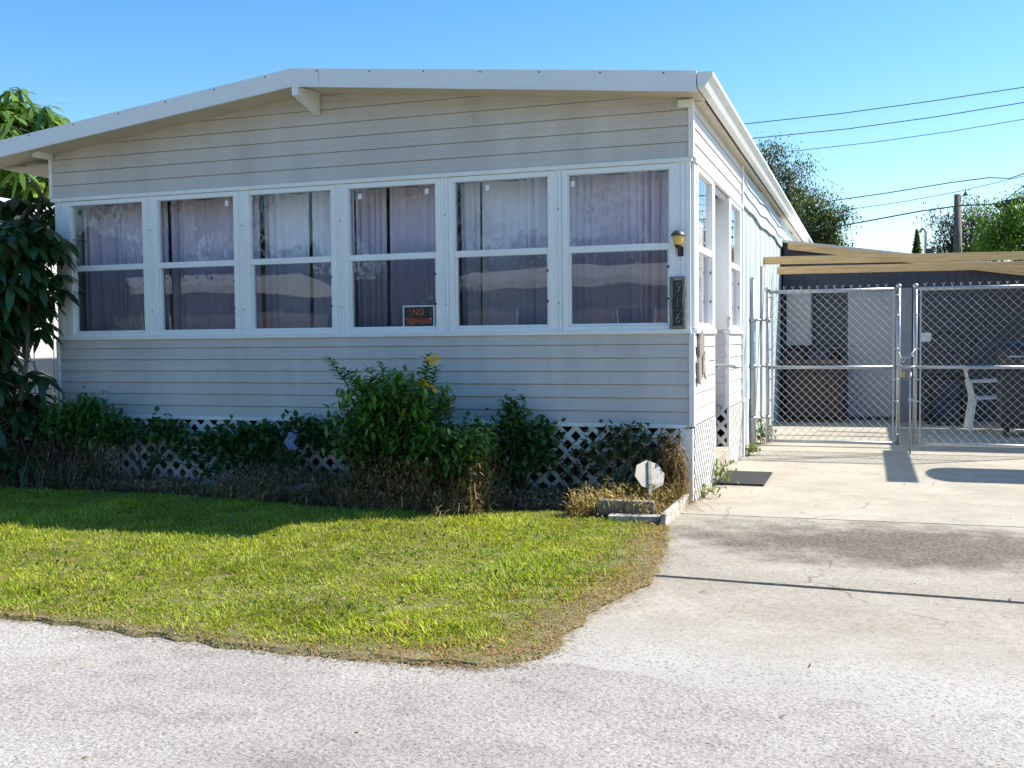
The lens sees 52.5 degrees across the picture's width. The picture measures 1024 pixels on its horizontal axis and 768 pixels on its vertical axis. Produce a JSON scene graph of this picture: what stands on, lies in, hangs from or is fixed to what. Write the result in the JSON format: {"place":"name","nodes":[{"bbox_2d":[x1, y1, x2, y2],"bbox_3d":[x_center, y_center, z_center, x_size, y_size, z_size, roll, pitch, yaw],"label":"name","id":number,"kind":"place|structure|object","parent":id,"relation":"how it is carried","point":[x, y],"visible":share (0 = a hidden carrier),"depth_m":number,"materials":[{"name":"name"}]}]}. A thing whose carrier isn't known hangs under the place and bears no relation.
{"place":"outdoors","nodes":[
{"label":"outdoors","id":0,"kind":"place"},
{"bbox_2d":[0,472,664,522],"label":"planting bed","id":1,"kind":"object","parent":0,"point":[508,508],"visible":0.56,"depth_m":8.02,"materials":[{"name":"brown plant"}]},
{"bbox_2d":[0,198,90,487],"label":"umbrella plant","id":2,"kind":"object","parent":1,"relation":"on","point":[30,248],"visible":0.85,"depth_m":9.20,"materials":[{"name":"green plant"}]},
{"bbox_2d":[0,428,137,492],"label":"dead undergrowth","id":3,"kind":"object","parent":1,"relation":"on","point":[71,475],"visible":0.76,"depth_m":8.95,"materials":[{"name":"brown plant"}]},
{"bbox_2d":[30,386,132,476],"bbox_3d":[-3.817,0.453,9.204,1.045,0.870,0.607,0,3,19],"label":"fern shrub","id":4,"kind":"object","parent":1,"relation":"on","point":[86,413],"visible":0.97,"depth_m":9.10,"materials":[{"name":"green plant"}]},
{"bbox_2d":[94,406,191,481],"bbox_3d":[-3.255,0.537,9.169,1.089,0.696,0.344,0,3,19],"label":"shrub","id":5,"kind":"object","parent":1,"relation":"on","point":[152,436],"visible":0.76,"depth_m":9.12,"materials":[{"name":"green plant"}]},
{"bbox_2d":[82,469,257,495],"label":"dead undergrowth","id":6,"kind":"object","parent":1,"relation":"on","point":[192,483],"visible":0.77,"depth_m":8.68,"materials":[{"name":"brown plant"}]},
{"bbox_2d":[146,406,357,486],"bbox_3d":[-2.196,0.540,8.786,2.163,0.706,0.491,0,3,19],"label":"lattice vine","id":7,"kind":"object","parent":1,"relation":"on","point":[248,439],"visible":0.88,"depth_m":8.75,"materials":[{"name":"green plant"}]},
{"bbox_2d":[284,432,298,450],"bbox_3d":[-1.803,0.468,8.491,0.119,0.154,0.050,0,3,19],"label":"rag","id":8,"kind":"object","parent":7,"relation":"on","point":[290,440],"visible":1,"depth_m":8.48,"materials":[{"name":"blue fabric"}]},
{"bbox_2d":[210,458,363,504],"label":"dead undergrowth","id":9,"kind":"object","parent":1,"relation":"on","point":[277,484],"visible":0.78,"depth_m":8.17,"materials":[{"name":"brown plant"}]},
{"bbox_2d":[291,483,321,497],"bbox_3d":[-1.657,0.875,8.289,0.309,0.176,0.210,0,3,19],"label":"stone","id":10,"kind":"object","parent":1,"relation":"on","point":[302,489],"visible":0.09,"depth_m":8.22,"materials":[{"name":"grey stone"}]},
{"bbox_2d":[317,352,505,502],"bbox_3d":[-0.755,0.338,7.888,1.507,1.158,1.011,0,3,19],"label":"flowering shrub","id":11,"kind":"object","parent":1,"relation":"on","point":[398,418],"visible":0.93,"depth_m":7.72,"materials":[{"name":"green plant"}]},
{"bbox_2d":[315,438,531,520],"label":"dead undergrowth","id":12,"kind":"object","parent":1,"relation":"on","point":[475,495],"visible":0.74,"depth_m":7.60,"materials":[{"name":"brown plant"}]},
{"bbox_2d":[457,389,569,496],"bbox_3d":[-0.005,0.471,8.064,1.001,0.861,0.360,0,3,19],"label":"lattice vine","id":13,"kind":"object","parent":1,"relation":"on","point":[524,454],"visible":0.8,"depth_m":7.99,"materials":[{"name":"green plant"}]},
{"bbox_2d":[491,481,630,510],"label":"dead undergrowth","id":14,"kind":"object","parent":1,"relation":"on","point":[527,498],"visible":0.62,"depth_m":7.71,"materials":[{"name":"brown plant"}]},
{"bbox_2d":[556,419,689,497],"bbox_3d":[0.818,0.582,7.832,1.053,0.646,0.310,0,3,19],"label":"lattice vine","id":15,"kind":"object","parent":1,"relation":"on","point":[619,443],"visible":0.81,"depth_m":7.82,"materials":[{"name":"green plant"}]},
{"bbox_2d":[598,498,654,514],"bbox_3d":[0.794,0.858,7.213,0.383,0.110,0.085,0,3,13],"label":"timber block","id":16,"kind":"object","parent":1,"relation":"on","point":[601,503],"depth_m":7.18,"materials":[{"name":"grey wood"}]},
{"bbox_2d":[558,463,700,516],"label":"dead undergrowth","id":17,"kind":"object","parent":1,"relation":"on","point":[593,493],"visible":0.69,"depth_m":7.39,"materials":[{"name":"brown plant"}]},
{"bbox_2d":[608,513,660,522],"bbox_3d":[0.832,0.912,7.060,0.352,0.049,0.100,0,3,14],"label":"border plank","id":18,"kind":"object","parent":1,"relation":"on","point":[644,517],"visible":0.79,"depth_m":7.02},
{"bbox_2d":[635,460,664,499],"bbox_3d":[0.993,0.692,7.512,0.164,0.268,0.211,2,3,42],"label":"octagon sign","id":19,"kind":"object","parent":1,"relation":"on","point":[645,471],"visible":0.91,"depth_m":7.51,"materials":[{"name":"white metal"}]},
{"bbox_2d":[0,484,675,668],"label":"lawn","id":20,"kind":"structure","parent":0,"point":[139,633],"depth_m":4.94,"materials":[{"name":"plant"}]},
{"bbox_2d":[0,488,591,640],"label":"fallen leaves","id":21,"kind":"object","parent":20,"relation":"on","point":[372,628],"visible":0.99,"depth_m":5.67,"materials":[{"name":"brown plant"}]},
{"bbox_2d":[0,489,645,640],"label":"clover","id":22,"kind":"object","parent":20,"relation":"on","point":[252,600],"visible":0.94,"depth_m":5.87,"materials":[{"name":"green plant"}]},
{"bbox_2d":[2,534,695,680],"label":"dry grass litter","id":23,"kind":"object","parent":20,"relation":"on","point":[557,630],"visible":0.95,"depth_m":4.35,"materials":[{"name":"brown plant"}]},
{"bbox_2d":[661,494,688,524],"bbox_3d":[1.149,0.885,7.294,0.035,0.106,0.901,0,3,19],"label":"border plank","id":24,"kind":"object","parent":20,"relation":"on","point":[670,513],"visible":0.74,"depth_m":7.19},
{"bbox_2d":[0,619,1023,767],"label":"road","id":25,"kind":"structure","parent":0,"point":[123,701],"depth_m":3.45,"materials":[{"name":"grey asphalt"}]},
{"bbox_2d":[0,0,1023,261],"label":"sky","id":26,"kind":"structure","parent":0,"point":[772,59],"materials":[{"name":"blue"}]},
{"bbox_2d":[51,404,996,492],"bbox_3d":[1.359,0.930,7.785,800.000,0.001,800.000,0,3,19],"label":"ground","id":27,"kind":"structure","parent":0,"point":[720,432],"depth_m":11.72,"materials":[{"name":"brown soil"}]},
{"bbox_2d":[0,87,71,205],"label":"umbrella tree","id":28,"kind":"object","parent":27,"relation":"on","point":[18,116],"visible":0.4,"depth_m":12.53,"materials":[{"name":"green plant"}]},
{"bbox_2d":[0,197,110,439],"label":"neighbour home","id":29,"kind":"object","parent":27,"relation":"on","point":[43,358],"visible":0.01,"depth_m":12.58,"materials":[{"name":"white paint"}]},
{"bbox_2d":[0,68,812,500],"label":"mobile home","id":30,"kind":"object","parent":27,"relation":"on","point":[338,134],"visible":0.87,"depth_m":8.60,"materials":[{"name":"plastic"}]},
{"bbox_2d":[66,197,149,336],"bbox_3d":[-3.646,-1.048,9.418,0.875,1.230,0.068,0,3,19],"label":"window","id":31,"kind":"structure","parent":30,"relation":"in","point":[123,316],"depth_m":9.42,"materials":[{"name":"white metal"}]},
{"bbox_2d":[84,201,170,330],"bbox_3d":[-3.553,-0.956,9.691,0.948,1.430,0.146,0,3,19],"label":"curtain","id":32,"kind":"object","parent":30,"relation":"hanging from","point":[113,235],"visible":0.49,"depth_m":9.75,"materials":[{"name":"white fabric"}]},
{"bbox_2d":[152,191,240,335],"bbox_3d":[-2.754,-1.044,9.113,0.875,1.230,0.068,0,3,19],"label":"window","id":33,"kind":"structure","parent":30,"relation":"in","point":[213,272],"depth_m":9.14,"materials":[{"name":"white metal"}]},
{"bbox_2d":[171,196,262,329],"bbox_3d":[-2.661,-0.952,9.383,0.942,1.430,0.109,0,3,17],"label":"curtain","id":34,"kind":"object","parent":30,"relation":"hanging from","point":[202,230],"visible":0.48,"depth_m":9.42,"materials":[{"name":"white fabric"}]},
{"bbox_2d":[244,185,337,333],"bbox_3d":[-1.863,-1.040,8.809,0.875,1.230,0.068,0,3,19],"label":"window","id":35,"kind":"structure","parent":30,"relation":"in","point":[271,282],"depth_m":8.82,"materials":[{"name":"white metal"}]},
{"bbox_2d":[264,190,356,327],"bbox_3d":[-1.766,-0.948,9.092,0.927,1.430,0.138,0,3,21],"label":"curtain","id":36,"kind":"object","parent":30,"relation":"hanging from","point":[287,236],"visible":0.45,"depth_m":9.12,"materials":[{"name":"white fabric"}]},
{"bbox_2d":[342,178,442,332],"bbox_3d":[-0.972,-1.035,8.505,0.875,1.230,0.068,0,3,19],"label":"window","id":37,"kind":"structure","parent":30,"relation":"in","point":[412,260],"depth_m":8.49,"materials":[{"name":"white metal"}]},
{"bbox_2d":[355,184,458,326],"bbox_3d":[-0.878,-0.943,8.781,0.925,1.430,0.131,0,3,19],"label":"curtain","id":38,"kind":"object","parent":30,"relation":"hanging from","point":[412,219],"visible":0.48,"depth_m":8.80,"materials":[{"name":"white fabric"}]},
{"bbox_2d":[403,305,434,325],"bbox_3d":[-0.761,-0.550,8.473,0.282,0.180,0.006,0,3,19],"label":"no trespassing sign","id":39,"kind":"object","parent":30,"relation":"on","point":[419,315],"visible":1,"depth_m":8.47,"materials":[{"name":"black metal"}]},
{"bbox_2d":[448,171,554,331],"bbox_3d":[-0.080,-1.031,8.200,0.875,1.230,0.068,0,3,19],"label":"window","id":40,"kind":"structure","parent":30,"relation":"in","point":[530,263],"depth_m":8.21,"materials":[{"name":"white metal"}]},
{"bbox_2d":[460,178,547,325],"bbox_3d":[0.013,-0.938,8.462,0.927,1.430,0.140,0,3,15],"label":"curtain","id":41,"kind":"object","parent":30,"relation":"hanging from","point":[514,215],"visible":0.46,"depth_m":8.49,"materials":[{"name":"white fabric"}]},
{"bbox_2d":[562,163,675,329],"bbox_3d":[0.811,-1.027,7.896,0.875,1.230,0.068,0,3,19],"label":"window","id":42,"kind":"structure","parent":30,"relation":"in","point":[572,297],"depth_m":7.92,"materials":[{"name":"white metal"}]},
{"bbox_2d":[570,171,668,323],"bbox_3d":[0.903,-0.935,8.172,0.929,1.430,0.112,0,3,19],"label":"curtain","id":43,"kind":"object","parent":30,"relation":"hanging from","point":[627,208],"visible":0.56,"depth_m":8.20,"materials":[{"name":"white fabric"}]},
{"bbox_2d":[669,276,685,328],"bbox_3d":[1.231,-0.605,7.726,0.128,0.385,0.032,0,3,19],"label":"house number plaque","id":44,"kind":"object","parent":30,"relation":"attached to","point":[677,302],"visible":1,"depth_m":7.71,"materials":[{"name":"black plastic"}]},
{"bbox_2d":[670,230,685,255],"bbox_3d":[1.224,-1.040,7.663,0.112,0.188,0.121,0,3,19],"label":"wall lamp","id":45,"kind":"object","parent":30,"relation":"attached to","point":[677,235],"visible":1,"depth_m":7.63,"materials":[{"name":"yellow glass"}]},
{"bbox_2d":[696,330,708,383],"bbox_3d":[1.459,-0.210,7.961,0.041,0.408,0.380,0,3,19],"label":"driftwood carving","id":46,"kind":"object","parent":30,"relation":"attached to","point":[702,365],"visible":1,"depth_m":7.89},
{"bbox_2d":[691,164,713,328],"bbox_3d":[1.500,-1.048,8.219,0.068,1.230,0.870,0,3,19],"label":"window","id":47,"kind":"structure","parent":30,"relation":"in","point":[704,184],"depth_m":8.37,"materials":[{"name":"white metal"}]},
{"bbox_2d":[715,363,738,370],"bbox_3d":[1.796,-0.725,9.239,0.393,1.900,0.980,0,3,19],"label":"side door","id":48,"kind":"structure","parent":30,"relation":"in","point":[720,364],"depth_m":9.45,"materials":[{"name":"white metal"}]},
{"bbox_2d":[730,198,740,329],"bbox_3d":[2.141,-1.137,10.096,0.068,1.230,0.840,0,3,19],"label":"window","id":49,"kind":"structure","parent":30,"relation":"in","point":[735,211],"depth_m":10.31,"materials":[{"name":"white metal"}]},
{"bbox_2d":[764,251,1023,264],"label":"pine beam","id":50,"kind":"object","parent":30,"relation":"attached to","point":[966,256],"visible":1,"depth_m":12.46,"materials":[{"name":"brown wood"}]},
{"bbox_2d":[617,428,738,513],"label":"dead undergrowth","id":51,"kind":"object","parent":27,"relation":"on","point":[676,467],"visible":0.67,"depth_m":7.65,"materials":[{"name":"brown plant"}]},
{"bbox_2d":[755,125,846,230],"bbox_3d":[7.788,-3.917,30.579,3.954,7.502,4.005,0,3,19],"label":"broadleaf tree","id":52,"kind":"object","parent":27,"relation":"on","point":[789,190],"visible":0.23,"depth_m":30.35,"materials":[{"name":"green plant"}]},
{"bbox_2d":[790,189,863,247],"bbox_3d":[8.513,-2.705,28.538,2.539,5.241,2.550,-1,3,-1],"label":"broadleaf tree","id":53,"kind":"object","parent":27,"relation":"on","point":[827,218],"visible":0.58,"depth_m":28.06,"materials":[{"name":"green plant"}]},
{"bbox_2d":[782,240,1023,420],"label":"shed","id":54,"kind":"structure","parent":27,"relation":"on","point":[907,280],"depth_m":15.11,"materials":[{"name":"metal"}]},
{"bbox_2d":[786,289,811,345],"bbox_3d":[4.269,-0.987,15.456,0.356,0.833,0.236,0,3,19],"label":"wall cupboard","id":55,"kind":"object","parent":54,"relation":"attached to","point":[791,326],"depth_m":15.38,"materials":[{"name":"metal"}]},
{"bbox_2d":[787,293,810,344],"bbox_3d":[4.237,-0.983,15.363,0.336,0.813,0.038,0,3,19],"label":"cupboard door","id":56,"kind":"structure","parent":55,"relation":"in","point":[791,321],"depth_m":15.37,"materials":[{"name":"metal"}]},
{"bbox_2d":[844,285,896,419],"bbox_3d":[5.268,-0.454,15.228,0.764,1.961,0.098,0,3,19],"label":"door","id":57,"kind":"structure","parent":54,"relation":"in","point":[850,307],"depth_m":15.24,"materials":[{"name":"wood"}]},
{"bbox_2d":[921,333,930,341],"bbox_3d":[5.973,-0.676,15.010,0.151,0.128,0.008,0,3,19],"label":"wall notice","id":58,"kind":"object","parent":54,"relation":"attached to","point":[926,337],"depth_m":15.00,"materials":[{"name":"white plastic"}]},
{"bbox_2d":[911,229,922,253],"bbox_3d":[10.780,-2.110,27.677,0.565,4.061,0.650,0,3,19],"label":"cypress","id":59,"kind":"object","parent":27,"relation":"on","point":[916,248],"visible":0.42,"depth_m":27.57,"materials":[{"name":"green plant"}]},
{"bbox_2d":[919,228,932,252],"bbox_3d":[10.249,-1.930,25.768,0.332,3.882,0.100,0,3,19],"label":"vent pipe","id":60,"kind":"object","parent":27,"relation":"on","point":[928,250],"visible":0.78,"depth_m":25.67,"materials":[{"name":"metal"}]},
{"bbox_2d":[913,189,1003,260],"bbox_3d":[13.880,-3.099,31.920,3.172,5.603,3.134,0,3,19],"label":"broadleaf tree","id":61,"kind":"object","parent":27,"relation":"on","point":[948,244],"visible":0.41,"depth_m":31.68,"materials":[{"name":"green plant"}]},
{"bbox_2d":[953,189,967,252],"bbox_3d":[11.777,-2.583,27.331,0.377,5.022,0.328,0,3,19],"label":"utility pole","id":62,"kind":"object","parent":27,"relation":"on","point":[957,239],"visible":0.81,"depth_m":27.20,"materials":[{"name":"brown wood"}]},
{"bbox_2d":[954,190,1023,261],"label":"broadleaf tree","id":63,"kind":"object","parent":27,"relation":"on","point":[1007,234],"visible":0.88,"depth_m":25.66,"materials":[{"name":"green plant"}]},
{"bbox_2d":[975,180,1023,260],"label":"broadleaf tree","id":64,"kind":"object","parent":27,"relation":"on","point":[1008,206],"visible":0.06,"depth_m":33.11,"materials":[{"name":"green plant"}]},
{"bbox_2d":[82,468,1011,757],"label":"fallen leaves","id":65,"kind":"object","parent":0,"point":[704,590],"visible":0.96,"depth_m":4.03,"materials":[{"name":"brown plant"}]},
{"bbox_2d":[501,577,1023,714],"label":"driveway","id":66,"kind":"structure","parent":0,"point":[917,655],"depth_m":4.24,"materials":[{"name":"concrete"}]},
{"bbox_2d":[653,514,1023,603],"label":"driveway","id":67,"kind":"structure","parent":0,"point":[974,562],"depth_m":5.89,"materials":[{"name":"concrete"}]},
{"bbox_2d":[681,418,1023,526],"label":"driveway","id":68,"kind":"structure","parent":0,"point":[976,486],"depth_m":9.03,"materials":[{"name":"concrete"}]},
{"bbox_2d":[700,483,726,498],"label":"weed","id":69,"kind":"object","parent":68,"relation":"on","point":[704,486],"visible":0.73,"depth_m":8.05,"materials":[{"name":"green plant"}]},
{"bbox_2d":[699,451,739,484],"bbox_3d":[1.767,0.709,8.722,0.436,0.282,0.319,-2,3,-37],"label":"weed","id":70,"kind":"object","parent":68,"relation":"on","point":[725,476],"visible":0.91,"depth_m":8.70,"materials":[{"name":"green plant"}]},
{"bbox_2d":[714,471,771,485],"bbox_3d":[2.029,0.820,9.079,0.410,0.015,0.830,0,3,19],"label":"doormat","id":71,"kind":"object","parent":68,"relation":"on","point":[752,478],"visible":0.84,"depth_m":8.98,"materials":[{"name":"black rubber"}]},
{"bbox_2d":[745,442,761,454],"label":"weed","id":72,"kind":"object","parent":68,"relation":"on","point":[753,446],"visible":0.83,"depth_m":10.85,"materials":[{"name":"green plant"}]},
{"bbox_2d":[749,277,769,451],"bbox_3d":[2.681,-0.213,11.233,0.317,1.882,0.075,-2,3,-36],"label":"gate post","id":73,"kind":"object","parent":68,"relation":"on","point":[753,366],"visible":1,"depth_m":11.14,"materials":[{"name":"metal"}]},
{"bbox_2d":[765,284,901,444],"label":"chain link gate","id":74,"kind":"structure","parent":73,"relation":"attached to","point":[897,288],"depth_m":11.07,"materials":[{"name":"metal"}]},
{"bbox_2d":[756,411,781,443],"bbox_3d":[2.968,0.497,12.104,0.356,0.396,0.380,2,3,43],"label":"weed","id":75,"kind":"object","parent":68,"relation":"on","point":[762,435],"visible":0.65,"depth_m":12.11,"materials":[{"name":"green plant"}]},
{"bbox_2d":[785,359,844,422],"bbox_3d":[4.424,0.093,15.171,0.820,0.890,0.580,0,3,19],"label":"workbench","id":76,"kind":"object","parent":68,"relation":"on","point":[818,390],"visible":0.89,"depth_m":14.96,"materials":[{"name":"brown wood"}]},
{"bbox_2d":[787,348,802,359],"bbox_3d":[4.150,-0.443,15.229,0.220,0.178,0.200,0,3,19],"label":"toolbox","id":77,"kind":"object","parent":76,"relation":"on","point":[791,355],"visible":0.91,"depth_m":15.14,"materials":[{"name":"black plastic"}]},
{"bbox_2d":[793,369,814,414],"bbox_3d":[4.221,0.117,15.011,0.300,0.660,0.014,0,3,19],"label":"cabinet door","id":78,"kind":"structure","parent":76,"relation":"in","point":[796,373],"depth_m":15.01,"materials":[{"name":"red paint"}]},
{"bbox_2d":[808,352,826,359],"bbox_3d":[4.450,-0.410,15.149,0.260,0.114,0.220,0,3,19],"label":"storage crate","id":79,"kind":"object","parent":76,"relation":"on","point":[817,355],"visible":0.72,"depth_m":15.05,"materials":[{"name":"blue plastic"}]},
{"bbox_2d":[816,369,837,414],"bbox_3d":[4.519,0.118,14.909,0.290,0.660,0.014,0,3,19],"label":"cabinet door","id":80,"kind":"structure","parent":76,"relation":"in","point":[820,398],"depth_m":14.90,"materials":[{"name":"red paint"}]},
{"bbox_2d":[831,348,840,359],"bbox_3d":[4.690,-0.437,15.045,0.146,0.172,0.146,0,3,19],"label":"paint can","id":81,"kind":"object","parent":76,"relation":"on","point":[835,355],"visible":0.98,"depth_m":14.98,"materials":[{"name":"silver metal"}]},
{"bbox_2d":[925,332,965,423],"bbox_3d":[5.987,-0.079,14.300,0.530,1.276,0.399,0,3,19],"label":"hand truck","id":82,"kind":"object","parent":68,"relation":"on","point":[928,414],"visible":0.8,"depth_m":14.39,"materials":[{"name":"black metal"}]},
{"bbox_2d":[931,375,964,421],"bbox_3d":[6.156,0.211,14.707,0.440,0.660,0.390,0,3,19],"label":"storage bin","id":83,"kind":"object","parent":68,"relation":"on","point":[945,384],"visible":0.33,"depth_m":14.55,"materials":[{"name":"black plastic"}]},
{"bbox_2d":[898,281,1023,453],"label":"chain link gate","id":84,"kind":"structure","parent":68,"relation":"on","point":[915,367],"depth_m":10.69,"materials":[{"name":"metal"}]},
{"bbox_2d":[898,348,915,377],"bbox_3d":[4.108,-0.220,10.816,0.182,0.305,0.050,0,3,19],"label":"gate chain","id":85,"kind":"object","parent":84,"relation":"attached to","point":[902,374],"visible":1,"depth_m":10.81,"materials":[{"name":"metal"}]},
{"bbox_2d":[963,336,977,409],"bbox_3d":[6.375,-0.077,14.595,0.548,1.200,0.185,-2,3,-20],"label":"broom","id":86,"kind":"object","parent":68,"relation":"on","point":[970,360],"visible":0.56,"depth_m":14.68,"materials":[{"name":"black plastic"}]},
{"bbox_2d":[962,369,1014,431],"bbox_3d":[6.155,0.198,13.463,0.592,0.805,0.599,0,3,19],"label":"plastic chair","id":87,"kind":"object","parent":68,"relation":"on","point":[972,399],"visible":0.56,"depth_m":13.31,"materials":[{"name":"white plastic"}]},
{"bbox_2d":[995,341,1023,436],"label":"barbecue","id":88,"kind":"object","parent":68,"relation":"on","point":[1005,386],"visible":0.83,"depth_m":12.51,"materials":[{"name":"black metal"}]},
{"bbox_2d":[745,87,1023,123],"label":"overhead wire","id":89,"kind":"object","parent":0,"point":[885,107],"visible":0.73,"depth_m":31.43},
{"bbox_2d":[752,102,1023,138],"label":"overhead wire","id":90,"kind":"object","parent":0,"point":[893,122],"visible":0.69,"depth_m":31.37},
{"bbox_2d":[762,119,1023,154],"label":"overhead wire","id":91,"kind":"object","parent":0,"point":[901,138],"visible":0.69,"depth_m":31.34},
{"bbox_2d":[807,204,993,231],"bbox_3d":[7.211,-3.859,27.772,10.620,1.394,0.033,0,3,19],"label":"overhead wire","id":92,"kind":"object","parent":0,"point":[899,215],"visible":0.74,"depth_m":26.78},
{"bbox_2d":[994,185,1023,212],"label":"splice case","id":93,"kind":"object","parent":92,"relation":"hanging from","point":[1008,201],"visible":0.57,"depth_m":25.83,"materials":[{"name":"grey plastic"}]},
{"bbox_2d":[798,173,1023,205],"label":"overhead wire","id":94,"kind":"object","parent":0,"point":[925,186],"visible":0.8,"depth_m":29.33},
{"bbox_2d":[842,176,1022,210],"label":"overhead wire","id":95,"kind":"object","parent":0,"point":[942,194],"visible":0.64,"depth_m":30.12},
{"bbox_3d":[7.780,-0.439,11.423,3.210,2.215,5.450,0,3,19],"label":"carport roof","id":96,"kind":"object","parent":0,"visible":0},
{"bbox_2d":[777,261,1023,273],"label":"pine beam","id":97,"kind":"object","parent":96,"relation":"attached to","point":[907,267],"visible":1,"depth_m":13.66,"materials":[{"name":"brown wood"}]},
{"bbox_2d":[982,269,1023,272],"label":"pine beam","id":98,"kind":"object","parent":96,"relation":"attached to","point":[1012,270],"depth_m":13.76,"materials":[{"name":"brown wood"}]}
]}

